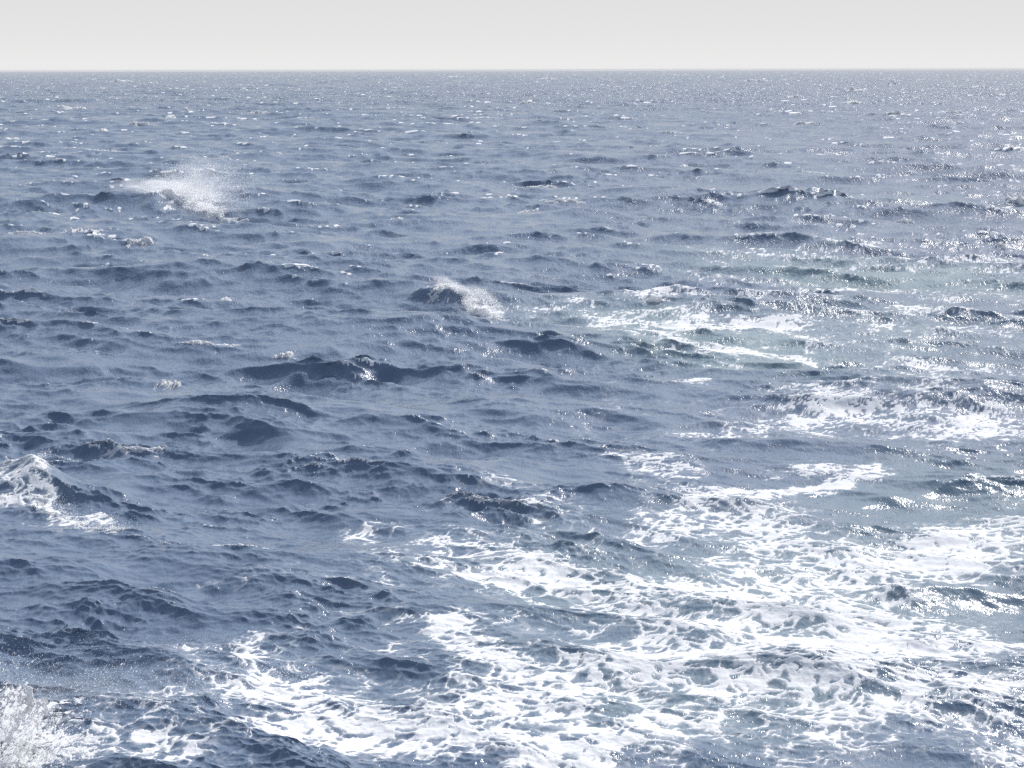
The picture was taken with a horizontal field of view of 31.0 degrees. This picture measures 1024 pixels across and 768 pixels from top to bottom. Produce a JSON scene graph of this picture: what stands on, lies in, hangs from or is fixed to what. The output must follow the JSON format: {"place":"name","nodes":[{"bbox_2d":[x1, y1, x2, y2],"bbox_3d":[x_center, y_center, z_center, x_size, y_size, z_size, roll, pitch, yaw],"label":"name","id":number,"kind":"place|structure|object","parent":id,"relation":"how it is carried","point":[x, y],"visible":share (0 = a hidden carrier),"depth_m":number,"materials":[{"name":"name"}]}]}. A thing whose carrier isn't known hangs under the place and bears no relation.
{"place":"outdoors","nodes":[
{"label":"outdoors","id":0,"kind":"place"},
{"bbox_2d":[0,70,1023,767],"bbox_3d":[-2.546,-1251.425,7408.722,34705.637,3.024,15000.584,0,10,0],"label":"sea","id":1,"kind":"structure","parent":0,"point":[252,414],"depth_m":72.97,"materials":[{"name":"liquid"}]},
{"bbox_2d":[11,231,45,233],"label":"whitecap","id":2,"kind":"object","parent":1,"relation":"on","point":[31,232],"visible":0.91,"depth_m":135.40,"materials":[{"name":"white liquid"}]},
{"bbox_2d":[0,449,137,534],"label":"breaking wave","id":3,"kind":"object","parent":1,"relation":"on","point":[40,500],"visible":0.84,"depth_m":50.66,"materials":[{"name":"white liquid"}]},
{"bbox_2d":[54,105,86,109],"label":"whitecap","id":4,"kind":"object","parent":1,"relation":"on","point":[63,107],"visible":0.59,"depth_m":572.59,"materials":[{"name":"white liquid"}]},
{"bbox_2d":[62,227,118,234],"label":"whitecap","id":5,"kind":"object","parent":1,"relation":"on","point":[70,229],"visible":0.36,"depth_m":135.87,"materials":[{"name":"white liquid"}]},
{"bbox_2d":[84,148,125,151],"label":"whitecap","id":6,"kind":"object","parent":1,"relation":"on","point":[111,150],"visible":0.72,"depth_m":280.05,"materials":[{"name":"white liquid"}]},
{"bbox_2d":[107,79,131,81],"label":"whitecap","id":7,"kind":"object","parent":1,"relation":"on","point":[117,80],"visible":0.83,"depth_m":1892.48,"materials":[{"name":"white liquid"}]},
{"bbox_2d":[94,443,167,459],"bbox_3d":[-12.123,2.166,59.274,2.468,0.536,0.953,1,10,8],"label":"whitecap","id":8,"kind":"object","parent":1,"relation":"on","point":[111,453],"visible":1,"depth_m":59.24,"materials":[{"name":"white liquid"}]},
{"bbox_2d":[123,236,153,246],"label":"whitecap","id":9,"kind":"object","parent":1,"relation":"on","point":[145,241],"visible":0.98,"depth_m":130.68,"materials":[{"name":"white liquid"}]},
{"bbox_2d":[127,121,156,125],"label":"whitecap","id":10,"kind":"object","parent":1,"relation":"on","point":[136,123],"visible":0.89,"depth_m":399.03,"materials":[{"name":"white liquid"}]},
{"bbox_2d":[0,584,317,767],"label":"splash","id":11,"kind":"object","parent":1,"relation":"on","point":[24,712],"visible":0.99,"depth_m":32.88,"materials":[{"name":"liquid"}]},
{"bbox_2d":[153,379,181,389],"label":"whitecap","id":12,"kind":"object","parent":1,"relation":"on","point":[169,384],"visible":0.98,"depth_m":72.31,"materials":[{"name":"white liquid"}]},
{"bbox_2d":[162,115,175,118],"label":"whitecap","id":13,"kind":"object","parent":1,"relation":"on","point":[169,116],"visible":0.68,"depth_m":454.35,"materials":[{"name":"white liquid"}]},
{"bbox_2d":[133,143,269,223],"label":"breaking wave","id":14,"kind":"object","parent":1,"relation":"on","point":[191,204],"visible":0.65,"depth_m":161.35,"materials":[{"name":"white liquid"}]},
{"bbox_2d":[179,340,237,346],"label":"whitecap","id":15,"kind":"object","parent":1,"relation":"on","point":[198,342],"visible":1,"depth_m":81.10,"materials":[{"name":"white liquid"}]},
{"bbox_2d":[250,110,269,112],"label":"whitecap","id":16,"kind":"object","parent":1,"relation":"on","point":[259,111],"visible":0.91,"depth_m":515.71,"materials":[{"name":"white liquid"}]},
{"bbox_2d":[273,350,296,359],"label":"whitecap","id":17,"kind":"object","parent":1,"relation":"on","point":[288,354],"visible":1,"depth_m":79.01,"materials":[{"name":"white liquid"}]},
{"bbox_2d":[426,282,510,320],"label":"breaking wave","id":18,"kind":"object","parent":1,"relation":"on","point":[485,311],"visible":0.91,"depth_m":95.15,"materials":[{"name":"white liquid"}]},
{"bbox_2d":[0,161,1023,767],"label":"sea foam","id":19,"kind":"object","parent":1,"relation":"on","point":[856,639],"visible":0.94,"depth_m":38.76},
{"bbox_2d":[518,208,538,212],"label":"whitecap","id":20,"kind":"object","parent":1,"relation":"on","point":[535,210],"visible":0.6,"depth_m":157.47,"materials":[{"name":"white liquid"}]},
{"bbox_2d":[526,185,557,187],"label":"whitecap","id":21,"kind":"object","parent":1,"relation":"on","point":[550,186],"visible":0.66,"depth_m":195.19,"materials":[{"name":"white liquid"}]},
{"bbox_2d":[539,198,584,203],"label":"whitecap","id":22,"kind":"object","parent":1,"relation":"on","point":[557,200],"visible":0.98,"depth_m":168.95,"materials":[{"name":"white liquid"}]},
{"bbox_2d":[638,296,669,305],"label":"whitecap","id":23,"kind":"object","parent":1,"relation":"on","point":[656,299],"visible":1,"depth_m":93.91,"materials":[{"name":"white liquid"}]},
{"bbox_2d":[660,130,681,132],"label":"whitecap","id":24,"kind":"object","parent":1,"relation":"on","point":[669,131],"visible":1,"depth_m":343.28,"materials":[{"name":"white liquid"}]},
{"bbox_2d":[743,79,767,81],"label":"whitecap","id":25,"kind":"object","parent":1,"relation":"on","point":[760,80],"visible":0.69,"depth_m":1789.46,"materials":[{"name":"white liquid"}]},
{"bbox_2d":[780,95,804,97],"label":"whitecap","id":26,"kind":"object","parent":1,"relation":"on","point":[795,96],"visible":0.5,"depth_m":766.64,"materials":[{"name":"white liquid"}]},
{"bbox_2d":[794,121,814,124],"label":"whitecap","id":27,"kind":"object","parent":1,"relation":"on","point":[803,123],"visible":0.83,"depth_m":405.02,"materials":[{"name":"white liquid"}]},
{"bbox_2d":[840,100,867,103],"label":"whitecap","id":28,"kind":"object","parent":1,"relation":"on","point":[853,102],"visible":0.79,"depth_m":636.39,"materials":[{"name":"white liquid"}]},
{"bbox_2d":[887,79,899,83],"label":"whitecap","id":29,"kind":"object","parent":1,"relation":"on","point":[892,81],"visible":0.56,"depth_m":1427.95,"materials":[{"name":"white liquid"}]},
{"bbox_2d":[885,110,903,114],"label":"whitecap","id":30,"kind":"object","parent":1,"relation":"on","point":[894,112],"visible":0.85,"depth_m":484.61,"materials":[{"name":"white liquid"}]},
{"bbox_2d":[896,218,913,223],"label":"whitecap","id":31,"kind":"object","parent":1,"relation":"on","point":[904,221],"visible":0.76,"depth_m":150.95,"materials":[{"name":"white liquid"}]},
{"bbox_2d":[941,110,966,112],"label":"whitecap","id":32,"kind":"object","parent":1,"relation":"on","point":[959,111],"visible":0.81,"depth_m":512.09,"materials":[{"name":"white liquid"}]},
{"bbox_2d":[995,241,1011,249],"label":"whitecap","id":33,"kind":"object","parent":1,"relation":"on","point":[1003,245],"visible":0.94,"depth_m":125.13,"materials":[{"name":"white liquid"}]},
{"bbox_2d":[1006,194,1023,204],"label":"whitecap","id":34,"kind":"object","parent":1,"relation":"on","point":[1019,199],"visible":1,"depth_m":167.19,"materials":[{"name":"white liquid"}]},
{"bbox_2d":[0,0,1023,71],"label":"sky","id":35,"kind":"structure","parent":0,"point":[36,35],"materials":[{"name":"white"}]}
]}

